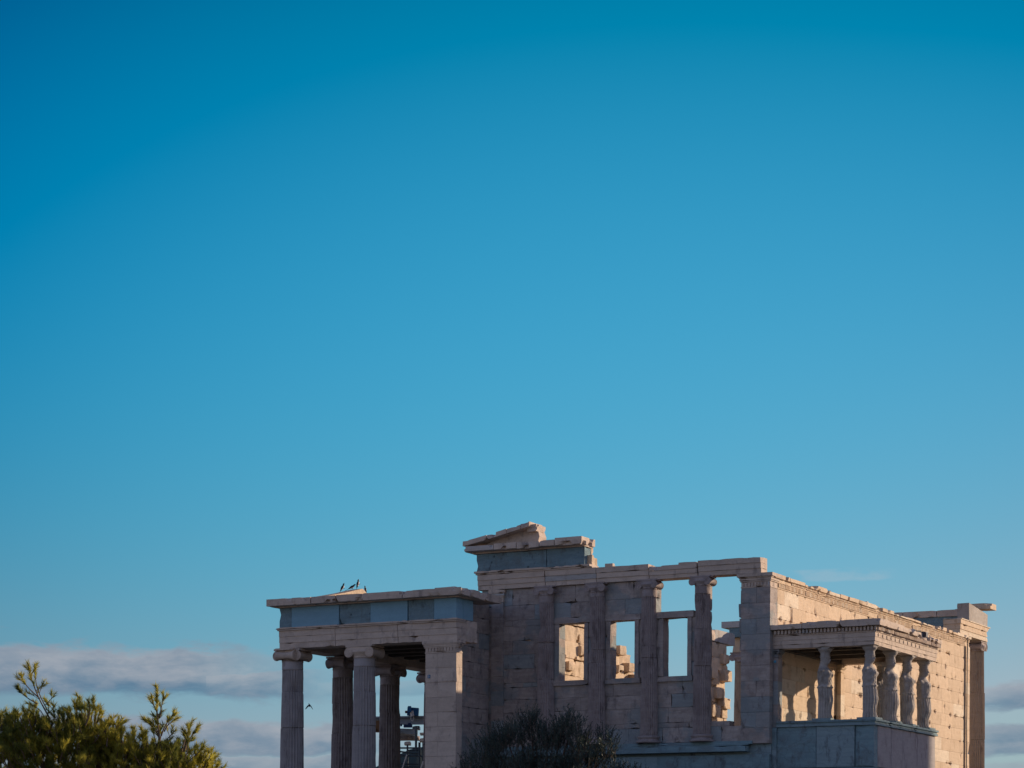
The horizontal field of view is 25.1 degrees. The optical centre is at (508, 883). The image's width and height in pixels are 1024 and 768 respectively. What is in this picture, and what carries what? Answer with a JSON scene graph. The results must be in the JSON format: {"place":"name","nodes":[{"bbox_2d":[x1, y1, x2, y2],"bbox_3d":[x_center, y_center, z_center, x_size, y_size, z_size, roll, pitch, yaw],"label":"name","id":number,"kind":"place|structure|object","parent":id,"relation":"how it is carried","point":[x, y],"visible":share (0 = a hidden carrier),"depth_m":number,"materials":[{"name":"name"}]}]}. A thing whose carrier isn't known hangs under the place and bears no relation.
{"place":"outdoors","nodes":[
{"label":"outdoors","id":0,"kind":"place"},
{"bbox_2d":[376,747,421,767],"bbox_3d":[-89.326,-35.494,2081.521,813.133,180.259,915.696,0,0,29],"label":"scaffolding","id":1,"kind":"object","parent":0,"point":[412,759],"depth_m":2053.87,"materials":[{"name":"grey metal"}]},
{"bbox_2d":[0,0,1023,767],"label":"sky","id":2,"kind":"structure","parent":0,"point":[298,298],"materials":[{"name":"blue"}]},
{"bbox_3d":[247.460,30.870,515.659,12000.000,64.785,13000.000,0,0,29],"label":"ground","id":3,"kind":"structure","parent":0,"visible":0},
{"bbox_2d":[0,659,227,767],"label":"pine tree","id":4,"kind":"object","parent":3,"relation":"on","point":[23,743],"visible":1,"depth_m":34.85,"materials":[{"name":"green plant"}]},
{"bbox_2d":[376,706,423,727],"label":"gantry crane","id":5,"kind":"object","parent":3,"relation":"on","point":[411,718],"visible":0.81,"depth_m":94.83,"materials":[{"name":"grey paint"}]},
{"bbox_2d":[376,720,378,732],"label":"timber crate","id":6,"kind":"object","parent":5,"relation":"attached to","point":[377,726],"visible":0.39,"depth_m":94.15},
{"bbox_2d":[400,729,417,735],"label":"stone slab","id":7,"kind":"structure","parent":5,"relation":"hanging from","point":[404,732],"depth_m":94.60,"materials":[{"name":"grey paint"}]},
{"bbox_2d":[400,736,419,740],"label":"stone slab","id":8,"kind":"structure","parent":5,"relation":"hanging from","point":[407,738],"depth_m":95.51,"materials":[{"name":"stone"}]},
{"bbox_2d":[400,726,423,767],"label":"scaffolding","id":9,"kind":"object","parent":5,"relation":"attached to","point":[419,756],"visible":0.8,"depth_m":93.97,"materials":[{"name":"grey metal"}]},
{"bbox_2d":[450,699,648,767],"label":"olive tree","id":10,"kind":"object","parent":3,"relation":"on","point":[496,747],"visible":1,"depth_m":73.47,"materials":[{"name":"green plant"}]},
{"bbox_2d":[266,521,995,767],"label":"ruined temple","id":11,"kind":"structure","parent":3,"relation":"on","point":[843,681],"depth_m":79.53,"materials":[{"name":"stone"}]},
{"bbox_2d":[553,616,589,685],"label":"window frame","id":12,"kind":"structure","parent":11,"relation":"in","point":[557,681],"depth_m":80.08,"materials":[{"name":"stone"}]},
{"bbox_2d":[604,613,641,683],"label":"window frame","id":13,"kind":"structure","parent":11,"relation":"in","point":[608,619],"depth_m":79.11,"materials":[{"name":"stone"}]},
{"bbox_2d":[656,610,694,681],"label":"window frame","id":14,"kind":"structure","parent":11,"relation":"in","point":[688,613],"depth_m":78.15,"materials":[{"name":"stone"}]},
{"bbox_2d":[921,632,927,636],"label":"floodlight","id":15,"kind":"object","parent":11,"relation":"attached to","point":[924,634],"visible":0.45,"depth_m":80.44,"materials":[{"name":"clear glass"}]},
{"bbox_2d":[966,637,967,767],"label":"lightning conductor","id":16,"kind":"object","parent":11,"relation":"attached to","point":[966,703],"visible":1,"depth_m":95.03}
]}

